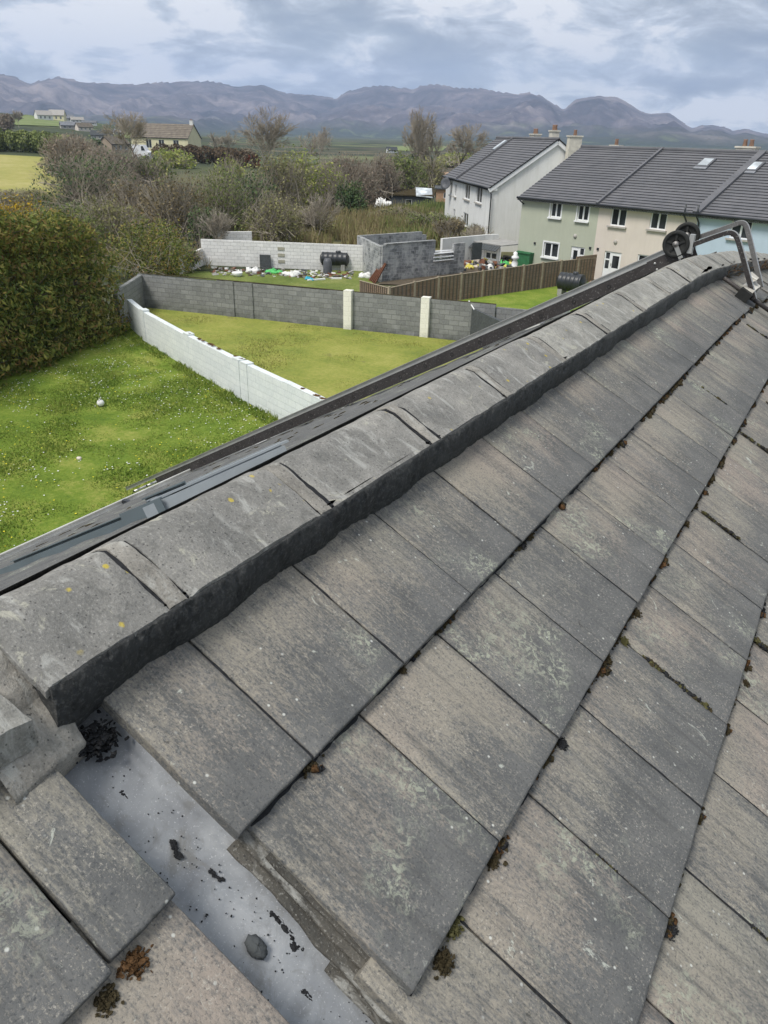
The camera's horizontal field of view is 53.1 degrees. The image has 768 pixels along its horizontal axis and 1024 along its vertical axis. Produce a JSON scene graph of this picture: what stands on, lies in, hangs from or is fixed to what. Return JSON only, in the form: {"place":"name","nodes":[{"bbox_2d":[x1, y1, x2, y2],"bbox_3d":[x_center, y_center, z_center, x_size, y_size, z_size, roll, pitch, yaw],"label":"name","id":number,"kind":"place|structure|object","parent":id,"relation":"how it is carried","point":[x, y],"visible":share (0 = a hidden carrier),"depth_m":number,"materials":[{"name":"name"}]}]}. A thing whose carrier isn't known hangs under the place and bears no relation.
{"place":"outdoors","nodes":[
{"label":"outdoors","id":0,"kind":"place"},
{"bbox_2d":[12,114,59,125],"bbox_3d":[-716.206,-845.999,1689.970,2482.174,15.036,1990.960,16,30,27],"label":"field","id":1,"kind":"structure","parent":0,"point":[28,120],"depth_m":425.53,"materials":[{"name":"plant"}]},
{"bbox_2d":[0,155,87,196],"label":"field","id":2,"kind":"structure","parent":0,"point":[15,171],"depth_m":126.60,"materials":[{"name":"plant"}]},
{"bbox_2d":[37,131,102,176],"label":"shrub","id":3,"kind":"object","parent":2,"relation":"on","point":[67,145],"visible":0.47,"depth_m":123.53,"materials":[{"name":"brown plant"}]},
{"bbox_2d":[0,322,278,553],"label":"lawn","id":4,"kind":"structure","parent":0,"point":[80,470],"depth_m":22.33,"materials":[{"name":"plant"}]},
{"bbox_2d":[127,330,277,423],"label":"grass","id":5,"kind":"structure","parent":4,"relation":"on","point":[261,415],"depth_m":26.97,"materials":[{"name":"plant"}]},
{"bbox_2d":[127,299,343,418],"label":"garden wall","id":6,"kind":"structure","parent":4,"relation":"on","point":[250,382],"depth_m":26.10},
{"bbox_2d":[174,270,377,291],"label":"yard","id":7,"kind":"structure","parent":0,"point":[353,283],"depth_m":46.44,"materials":[{"name":"green plant"}]},
{"bbox_2d":[210,266,353,278],"bbox_3d":[-6.553,-15.083,48.547,9.388,0.298,3.157,2,26,1],"label":"rubble","id":8,"kind":"object","parent":7,"relation":"on","point":[263,269],"visible":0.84,"depth_m":48.32,"materials":[{"name":"concrete"}]},
{"bbox_2d":[320,251,348,270],"bbox_3d":[-3.204,-16.333,49.972,1.900,1.249,0.840,4,26,4],"label":"oil tank","id":9,"kind":"object","parent":7,"relation":"on","point":[339,258],"visible":0.88,"depth_m":49.58,"materials":[{"name":"black plastic"}]},
{"bbox_2d":[129,307,482,402],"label":"lawn","id":10,"kind":"structure","parent":0,"point":[319,376],"depth_m":31.96,"materials":[{"name":"plant"}]},
{"bbox_2d":[0,74,767,149],"bbox_3d":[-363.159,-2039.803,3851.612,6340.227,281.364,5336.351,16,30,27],"label":"hills","id":11,"kind":"structure","parent":0,"point":[373,112],"depth_m":3390.11,"materials":[{"name":"stone"}]},
{"bbox_2d":[0,113,767,352],"bbox_3d":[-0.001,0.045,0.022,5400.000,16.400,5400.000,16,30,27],"label":"ground","id":12,"kind":"structure","parent":0,"point":[369,148],"depth_m":355.94,"materials":[{"name":"plant"}]},
{"bbox_2d":[0,113,16,130],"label":"shrub","id":13,"kind":"object","parent":12,"relation":"on","point":[7,121],"visible":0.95,"depth_m":297.40,"materials":[{"name":"grey plant"}]},
{"bbox_2d":[0,192,49,217],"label":"shrub","id":14,"kind":"object","parent":12,"relation":"on","point":[9,207],"visible":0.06,"depth_m":51.26,"materials":[{"name":"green plant"}]},
{"bbox_2d":[0,187,49,210],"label":"shrub","id":15,"kind":"object","parent":12,"relation":"on","point":[27,198],"visible":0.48,"depth_m":77.45,"materials":[{"name":"green plant"}]},
{"bbox_2d":[0,128,69,153],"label":"field hedge","id":16,"kind":"object","parent":12,"relation":"on","point":[31,139],"visible":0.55,"depth_m":185.71,"materials":[{"name":"green plant"}]},
{"bbox_2d":[0,205,130,385],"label":"conifer hedge","id":17,"kind":"object","parent":12,"relation":"on","point":[46,315],"visible":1,"depth_m":29.05,"materials":[{"name":"green plant"}]},
{"bbox_2d":[16,199,117,249],"bbox_3d":[-20.683,-18.594,50.751,5.343,3.883,7.464,56,58,59],"label":"shrub","id":18,"kind":"object","parent":12,"relation":"on","point":[86,219],"visible":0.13,"depth_m":50.74,"materials":[{"name":"green plant"}]},
{"bbox_2d":[28,145,140,221],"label":"shrub","id":19,"kind":"object","parent":12,"relation":"on","point":[94,183],"visible":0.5,"depth_m":67.62,"materials":[{"name":"brown plant"}]},
{"bbox_2d":[1,188,211,268],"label":"dry reeds","id":20,"kind":"object","parent":12,"relation":"on","point":[95,259],"visible":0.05,"depth_m":53.97,"materials":[{"name":"plant"}]},
{"bbox_2d":[81,143,147,190],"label":"shrub","id":21,"kind":"object","parent":12,"relation":"on","point":[118,155],"visible":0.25,"depth_m":101.68,"materials":[{"name":"brown plant"}]},
{"bbox_2d":[77,191,152,254],"bbox_3d":[-18.656,-19.637,52.670,5.308,4.168,4.260,-1,26,-6],"label":"shrub","id":22,"kind":"object","parent":12,"relation":"on","point":[109,216],"visible":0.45,"depth_m":52.20,"materials":[{"name":"green plant"}]},
{"bbox_2d":[100,136,130,152],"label":"house","id":23,"kind":"structure","parent":12,"relation":"on","point":[107,141],"depth_m":222.13,"materials":[{"name":"white plastic"}]},
{"bbox_2d":[97,110,148,158],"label":"bare tree","id":24,"kind":"object","parent":12,"relation":"on","point":[137,131],"visible":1,"depth_m":154.27,"materials":[{"name":"brown plant"}]},
{"bbox_2d":[103,172,160,233],"bbox_3d":[-19.934,-24.568,61.752,5.328,4.981,4.783,16,30,27],"label":"shrub","id":25,"kind":"object","parent":12,"relation":"on","point":[127,194],"visible":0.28,"depth_m":61.06,"materials":[{"name":"brown plant"}]},
{"bbox_2d":[91,212,197,280],"bbox_3d":[-13.880,-15.386,44.779,5.866,3.703,4.610,6,26,9],"label":"shrub","id":26,"kind":"object","parent":12,"relation":"on","point":[138,263],"visible":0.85,"depth_m":44.40,"materials":[{"name":"green plant"}]},
{"bbox_2d":[0,769,289,1023],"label":"tiled roof","id":27,"kind":"structure","parent":12,"relation":"on","point":[87,895],"depth_m":0.97,"materials":[{"name":"concrete"}]},
{"bbox_2d":[0,650,85,804],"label":"mortar lump","id":28,"kind":"object","parent":27,"relation":"on","point":[60,748],"visible":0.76,"depth_m":1.08,"materials":[{"name":"concrete"}]},
{"bbox_2d":[93,982,124,1018],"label":"moss clump","id":29,"kind":"object","parent":27,"relation":"on","point":[106,1000],"visible":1,"depth_m":0.92,"materials":[{"name":"plant"}]},
{"bbox_2d":[116,944,153,980],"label":"moss clump","id":30,"kind":"object","parent":27,"relation":"on","point":[134,962],"visible":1,"depth_m":0.96,"materials":[{"name":"plant"}]},
{"bbox_2d":[130,151,181,191],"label":"shrub","id":31,"kind":"object","parent":12,"relation":"on","point":[152,169],"visible":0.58,"depth_m":104.64,"materials":[{"name":"green plant"}]},
{"bbox_2d":[130,119,201,152],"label":"cottage","id":32,"kind":"structure","parent":12,"relation":"on","point":[179,134],"depth_m":247.74,"materials":[{"name":"paint"}]},
{"bbox_2d":[131,168,212,247],"bbox_3d":[-15.498,-22.107,56.267,5.904,5.600,6.154,16,30,27],"label":"shrub","id":33,"kind":"object","parent":12,"relation":"on","point":[177,209],"visible":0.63,"depth_m":55.36,"materials":[{"name":"brown plant"}]},
{"bbox_2d":[143,236,200,273],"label":"shrub","id":34,"kind":"object","parent":12,"relation":"on","point":[187,253],"visible":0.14,"depth_m":47.33,"materials":[{"name":"green plant"}]},
{"bbox_2d":[151,147,198,168],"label":"shrub","id":35,"kind":"object","parent":12,"relation":"on","point":[178,160],"visible":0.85,"depth_m":165.51,"materials":[{"name":"green plant"}]},
{"bbox_2d":[186,204,216,249],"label":"shrub","id":36,"kind":"object","parent":12,"relation":"on","point":[197,234],"visible":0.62,"depth_m":54.33,"materials":[{"name":"green plant"}]},
{"bbox_2d":[150,143,259,167],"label":"beech hedge","id":37,"kind":"object","parent":12,"relation":"on","point":[214,154],"visible":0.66,"depth_m":191.72,"materials":[{"name":"brown plant"}]},
{"bbox_2d":[195,206,238,239],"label":"shrub","id":38,"kind":"object","parent":12,"relation":"on","point":[217,223],"visible":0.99,"depth_m":53.11,"materials":[{"name":"brown plant"}]},
{"bbox_2d":[189,158,253,238],"bbox_3d":[-12.934,-24.132,59.831,5.618,6.233,5.478,-7,27,-16],"label":"shrub","id":39,"kind":"object","parent":12,"relation":"on","point":[228,203],"visible":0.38,"depth_m":59.26,"materials":[{"name":"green plant"}]},
{"bbox_2d":[203,150,253,199],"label":"shrub","id":40,"kind":"object","parent":12,"relation":"on","point":[238,170],"visible":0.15,"depth_m":83.46,"materials":[{"name":"green plant"}]},
{"bbox_2d":[217,231,251,240],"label":"broken wall","id":41,"kind":"structure","parent":12,"relation":"on","point":[241,235],"depth_m":55.77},
{"bbox_2d":[219,165,279,224],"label":"shrub","id":42,"kind":"object","parent":12,"relation":"on","point":[254,191],"visible":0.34,"depth_m":66.59,"materials":[{"name":"green plant"}]},
{"bbox_2d":[233,106,297,180],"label":"bare tree","id":43,"kind":"object","parent":12,"relation":"on","point":[273,134],"visible":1,"depth_m":123.38,"materials":[{"name":"brown plant"}]},
{"bbox_2d":[178,239,362,273],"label":"yard wall","id":44,"kind":"structure","parent":12,"relation":"on","point":[284,255],"depth_m":50.19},
{"bbox_2d":[241,188,306,242],"bbox_3d":[-8.234,-22.697,59.355,5.108,4.306,4.380,9,27,14],"label":"shrub","id":45,"kind":"object","parent":12,"relation":"on","point":[272,223],"visible":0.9,"depth_m":58.71,"materials":[{"name":"green plant"}]},
{"bbox_2d":[248,145,312,211],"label":"shrub","id":46,"kind":"object","parent":12,"relation":"on","point":[287,180],"visible":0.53,"depth_m":71.76,"materials":[{"name":"green plant"}]},
{"bbox_2d":[276,144,325,209],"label":"shrub","id":47,"kind":"object","parent":12,"relation":"on","point":[314,183],"visible":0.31,"depth_m":76.36,"materials":[{"name":"green plant"}]},
{"bbox_2d":[281,204,334,237],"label":"shrub","id":48,"kind":"object","parent":12,"relation":"on","point":[308,225],"visible":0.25,"depth_m":64.37,"materials":[{"name":"brown plant"}]},
{"bbox_2d":[295,132,321,164],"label":"bare tree","id":49,"kind":"object","parent":12,"relation":"on","point":[313,141],"visible":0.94,"depth_m":196.29,"materials":[{"name":"brown plant"}]},
{"bbox_2d":[299,192,343,236],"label":"shrub","id":50,"kind":"object","parent":12,"relation":"on","point":[315,208],"visible":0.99,"depth_m":62.60,"materials":[{"name":"brown plant"}]},
{"bbox_2d":[310,126,332,165],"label":"bare tree","id":51,"kind":"object","parent":12,"relation":"on","point":[323,138],"visible":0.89,"depth_m":198.84,"materials":[{"name":"brown plant"}]},
{"bbox_2d":[307,159,351,208],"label":"shrub","id":52,"kind":"object","parent":12,"relation":"on","point":[332,179],"visible":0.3,"depth_m":80.38,"materials":[{"name":"green plant"}]},
{"bbox_2d":[214,200,454,247],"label":"dry reeds","id":53,"kind":"object","parent":12,"relation":"on","point":[348,227],"visible":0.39,"depth_m":66.99,"materials":[{"name":"plant"}]},
{"bbox_2d":[113,272,564,340],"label":"garden wall","id":54,"kind":"structure","parent":12,"relation":"on","point":[399,314],"depth_m":35.37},
{"bbox_2d":[343,289,353,329],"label":"wall pillar","id":55,"kind":"structure","parent":54,"relation":"attached to","point":[347,306],"depth_m":34.61,"materials":[{"name":"concrete"}]},
{"bbox_2d":[419,296,431,337],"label":"wall pillar","id":56,"kind":"structure","parent":54,"relation":"attached to","point":[424,316],"depth_m":33.60,"materials":[{"name":"concrete"}]},
{"bbox_2d":[470,308,509,347],"bbox_3d":[4.356,-7.420,31.971,0.140,1.450,3.343,-8,28,-18],"label":"side panel","id":57,"kind":"object","parent":54,"relation":"attached to","point":[480,320],"visible":0.29,"depth_m":32.36,"materials":[{"name":"stone"}]},
{"bbox_2d":[333,178,368,215],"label":"shrub","id":58,"kind":"object","parent":12,"relation":"on","point":[351,197],"visible":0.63,"depth_m":78.27,"materials":[{"name":"green plant"}]},
{"bbox_2d":[318,152,386,208],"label":"shrub","id":59,"kind":"object","parent":12,"relation":"on","point":[356,173],"visible":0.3,"depth_m":83.95,"materials":[{"name":"brown plant"}]},
{"bbox_2d":[0,251,767,1023],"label":"tiled roof","id":60,"kind":"structure","parent":12,"relation":"on","point":[364,857],"depth_m":1.52,"materials":[{"name":"tile"}]},
{"bbox_2d":[0,695,37,768],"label":"ridge cap run","id":61,"kind":"object","parent":60,"relation":"on","point":[17,736],"visible":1,"depth_m":1.03,"materials":[{"name":"concrete"}]},
{"bbox_2d":[0,481,187,573],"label":"gutter trim","id":62,"kind":"structure","parent":60,"relation":"on","point":[127,518],"depth_m":3.09,"materials":[{"name":"grey plastic"}]},
{"bbox_2d":[0,404,349,559],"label":"eaves gutter","id":63,"kind":"object","parent":60,"relation":"attached to","point":[18,548],"visible":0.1,"depth_m":7.67,"materials":[{"name":"black plastic"}]},
{"bbox_2d":[143,440,288,517],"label":"gutter trim","id":64,"kind":"structure","parent":60,"relation":"on","point":[198,485],"depth_m":2.86,"materials":[{"name":"grey plastic"}]},
{"bbox_2d":[64,707,373,1023],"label":"valley tray","id":65,"kind":"object","parent":60,"relation":"on","point":[147,782],"visible":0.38,"depth_m":1.13,"materials":[{"name":"metal"}]},
{"bbox_2d":[76,709,129,763],"bbox_3d":[-0.433,0.342,1.166,0.081,0.066,0.087,16,30,27],"label":"soil clump","id":66,"kind":"object","parent":65,"relation":"in","point":[98,741],"visible":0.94,"depth_m":1.16,"materials":[{"name":"soil"}]},
{"bbox_2d":[244,934,267,959],"bbox_3d":[-0.183,0.621,1.098,0.036,0.027,0.027,16,30,27],"label":"stone pebble","id":67,"kind":"object","parent":65,"relation":"on","point":[256,945],"visible":1,"depth_m":1.09,"materials":[{"name":"stone"}]},
{"bbox_2d":[270,910,303,951],"bbox_3d":[-0.144,0.620,1.135,0.068,0.041,0.022,21,32,34],"label":"dirt flake","id":68,"kind":"object","parent":65,"relation":"in","point":[294,947],"visible":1,"depth_m":1.14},
{"bbox_2d":[0,251,767,726],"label":"ridge cap run","id":69,"kind":"object","parent":60,"relation":"on","point":[84,633],"visible":0.92,"depth_m":1.51,"materials":[{"name":"concrete"}]},
{"bbox_2d":[432,946,455,979],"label":"moss clump","id":70,"kind":"object","parent":60,"relation":"on","point":[442,962],"visible":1,"depth_m":1.15,"materials":[{"name":"plant"}]},
{"bbox_2d":[125,220,767,492],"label":"roof ladder","id":71,"kind":"object","parent":60,"relation":"attached to","point":[681,241],"visible":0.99,"depth_m":6.05,"materials":[{"name":"metal"}]},
{"bbox_2d":[446,916,464,941],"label":"moss clump","id":72,"kind":"object","parent":60,"relation":"on","point":[454,930],"visible":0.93,"depth_m":1.19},
{"bbox_2d":[303,298,767,937],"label":"course moss","id":73,"kind":"object","parent":60,"relation":"on","point":[503,842],"visible":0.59,"depth_m":2.01,"materials":[{"name":"plant"}]},
{"bbox_2d":[582,324,767,940],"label":"joint moss","id":74,"kind":"object","parent":60,"relation":"on","point":[757,640],"visible":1,"depth_m":1.88,"materials":[{"name":"plant"}]},
{"bbox_2d":[363,151,405,204],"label":"shrub","id":75,"kind":"object","parent":12,"relation":"on","point":[389,185],"visible":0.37,"depth_m":94.68,"materials":[{"name":"brown plant"}]},
{"bbox_2d":[368,205,414,217],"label":"shrub","id":76,"kind":"object","parent":12,"relation":"on","point":[399,210],"visible":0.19,"depth_m":75.48,"materials":[{"name":"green plant"}]},
{"bbox_2d":[385,149,429,188],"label":"shrub","id":77,"kind":"object","parent":12,"relation":"on","point":[413,180],"visible":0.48,"depth_m":99.32,"materials":[{"name":"green plant"}]},
{"bbox_2d":[357,231,464,281],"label":"ruined store","id":78,"kind":"structure","parent":12,"relation":"on","point":[405,255],"depth_m":48.01,"materials":[{"name":"concrete"}]},
{"bbox_2d":[389,187,435,204],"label":"garden shed","id":79,"kind":"structure","parent":12,"relation":"on","point":[411,196],"depth_m":94.61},
{"bbox_2d":[401,106,437,168],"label":"bare tree","id":80,"kind":"object","parent":12,"relation":"on","point":[417,131],"visible":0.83,"depth_m":117.19,"materials":[{"name":"brown plant"}]},
{"bbox_2d":[379,199,470,248],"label":"brambles","id":81,"kind":"object","parent":12,"relation":"on","point":[440,205],"visible":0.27,"depth_m":69.41,"materials":[{"name":"plant"}]},
{"bbox_2d":[405,211,445,227],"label":"shrub","id":82,"kind":"object","parent":12,"relation":"on","point":[425,218],"visible":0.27,"depth_m":69.31,"materials":[{"name":"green plant"}]},
{"bbox_2d":[407,118,444,164],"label":"bare tree","id":83,"kind":"object","parent":12,"relation":"on","point":[431,142],"visible":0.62,"depth_m":136.94,"materials":[{"name":"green plant"}]},
{"bbox_2d":[412,153,447,196],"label":"shrub","id":84,"kind":"object","parent":12,"relation":"on","point":[433,170],"visible":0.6,"depth_m":113.86,"materials":[{"name":"green plant"}]},
{"bbox_2d":[430,215,465,239],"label":"shrub","id":85,"kind":"object","parent":12,"relation":"on","point":[452,225],"visible":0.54,"depth_m":62.25,"materials":[{"name":"brown plant"}]},
{"bbox_2d":[435,150,471,167],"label":"shrub","id":86,"kind":"object","parent":12,"relation":"on","point":[453,163],"visible":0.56,"depth_m":223.00,"materials":[{"name":"green plant"}]},
{"bbox_2d":[442,122,491,163],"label":"bare tree","id":87,"kind":"object","parent":12,"relation":"on","point":[459,135],"visible":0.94,"depth_m":152.22,"materials":[{"name":"brown plant"}]},
{"bbox_2d":[440,234,498,259],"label":"yard wall","id":88,"kind":"structure","parent":12,"relation":"on","point":[446,243],"depth_m":54.59,"materials":[{"name":"concrete"}]},
{"bbox_2d":[359,254,596,299],"bbox_3d":[5.407,-13.919,45.076,16.880,1.660,4.379,-19,33,-35],"label":"timber fence","id":89,"kind":"object","parent":12,"relation":"on","point":[482,283],"visible":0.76,"depth_m":43.10,"materials":[{"name":"brown wood"}]},
{"bbox_2d":[442,129,541,218],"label":"semi detached house","id":90,"kind":"structure","parent":12,"relation":"on","point":[461,169],"depth_m":71.79,"materials":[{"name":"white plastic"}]},
{"bbox_2d":[469,238,517,261],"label":"garage store","id":91,"kind":"structure","parent":12,"relation":"on","point":[491,250],"depth_m":54.11,"materials":[{"name":"concrete"}]},
{"bbox_2d":[455,125,565,251],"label":"semi detached house","id":92,"kind":"structure","parent":12,"relation":"on","point":[494,185],"depth_m":59.91,"materials":[{"name":"paint"}]},
{"bbox_2d":[516,250,533,265],"bbox_3d":[9.818,-17.509,53.323,0.800,1.080,1.300,-19,33,-36],"label":"wheelie bin","id":93,"kind":"object","parent":12,"relation":"on","point":[525,258],"visible":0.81,"depth_m":52.96,"materials":[{"name":"green plastic"}]},
{"bbox_2d":[516,139,660,263],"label":"terraced house","id":94,"kind":"structure","parent":12,"relation":"on","point":[559,215],"depth_m":51.01,"materials":[{"name":"white"}]},
{"bbox_2d":[540,240,559,259],"bbox_3d":[11.192,-17.575,51.623,0.266,1.107,1.459,-19,33,-36],"label":"window","id":95,"kind":"structure","parent":94,"relation":"in","point":[551,249],"depth_m":51.69,"materials":[{"name":"white plastic"}]},
{"bbox_2d":[547,203,562,219],"bbox_3d":[11.281,-19.846,50.477,0.266,1.155,1.112,-19,33,-36],"label":"window","id":96,"kind":"structure","parent":94,"relation":"in","point":[556,209],"depth_m":50.59,"materials":[{"name":"white plastic"}]},
{"bbox_2d":[565,130,583,158],"bbox_3d":[14.129,-25.721,58.211,1.070,5.746,0.720,-2,26,-7],"label":"house chimney","id":97,"kind":"object","parent":94,"relation":"attached to","point":[574,142],"visible":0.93,"depth_m":57.13,"materials":[{"name":"paint"}]},
{"bbox_2d":[574,206,590,222],"bbox_3d":[12.685,-19.079,49.006,0.266,1.173,1.110,-19,33,-36],"label":"window","id":98,"kind":"structure","parent":94,"relation":"in","point":[583,212],"depth_m":49.12,"materials":[{"name":"white plastic"}]},
{"bbox_2d":[593,139,760,278],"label":"terraced house","id":99,"kind":"structure","parent":12,"relation":"on","point":[648,205],"depth_m":46.89,"materials":[{"name":"white"}]},
{"bbox_2d":[602,251,621,275],"bbox_3d":[14.385,-15.566,48.532,0.115,1.975,1.232,-19,33,-36],"label":"door","id":100,"kind":"structure","parent":99,"relation":"in","point":[612,260],"depth_m":48.51,"materials":[{"name":"white plastic"}]},
{"bbox_2d":[606,209,626,228],"bbox_3d":[14.395,-18.054,47.255,0.266,1.123,1.349,-19,33,-36],"label":"window","id":101,"kind":"structure","parent":99,"relation":"in","point":[618,218],"depth_m":47.34,"materials":[{"name":"white plastic"}]},
{"bbox_2d":[646,213,667,232],"bbox_3d":[16.172,-17.118,45.377,0.266,1.066,1.330,-19,33,-36],"label":"window","id":102,"kind":"structure","parent":99,"relation":"in","point":[658,221],"depth_m":45.46,"materials":[{"name":"white plastic"}]},
{"bbox_2d":[692,150,767,254],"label":"terraced house","id":103,"kind":"structure","parent":12,"relation":"on","point":[741,193],"depth_m":42.96,"materials":[{"name":"white tile"}]},
{"bbox_2d":[0,0,767,133],"label":"sky","id":104,"kind":"structure","parent":0,"point":[697,62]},
{"bbox_2d":[378,264,495,284],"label":"yard","id":105,"kind":"structure","parent":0,"point":[410,280],"depth_m":47.65,"materials":[{"name":"plant"}]},
{"bbox_2d":[464,255,512,270],"bbox_3d":[7.399,-17.345,53.577,4.059,0.582,5.991,4,26,4],"label":"rubble","id":106,"kind":"object","parent":105,"relation":"on","point":[497,264],"visible":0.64,"depth_m":53.33,"materials":[{"name":"multicoloured"}]},
{"bbox_2d":[460,282,587,306],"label":"lawn","id":107,"kind":"structure","parent":0,"point":[499,300],"depth_m":43.12,"materials":[{"name":"plant"}]},
{"bbox_2d":[556,271,586,295],"bbox_3d":[10.593,-12.893,43.537,1.650,1.405,0.997,19,31,31],"label":"oil tank","id":108,"kind":"object","parent":107,"relation":"on","point":[566,282],"visible":0.84,"depth_m":43.16,"materials":[{"name":"black plastic"}]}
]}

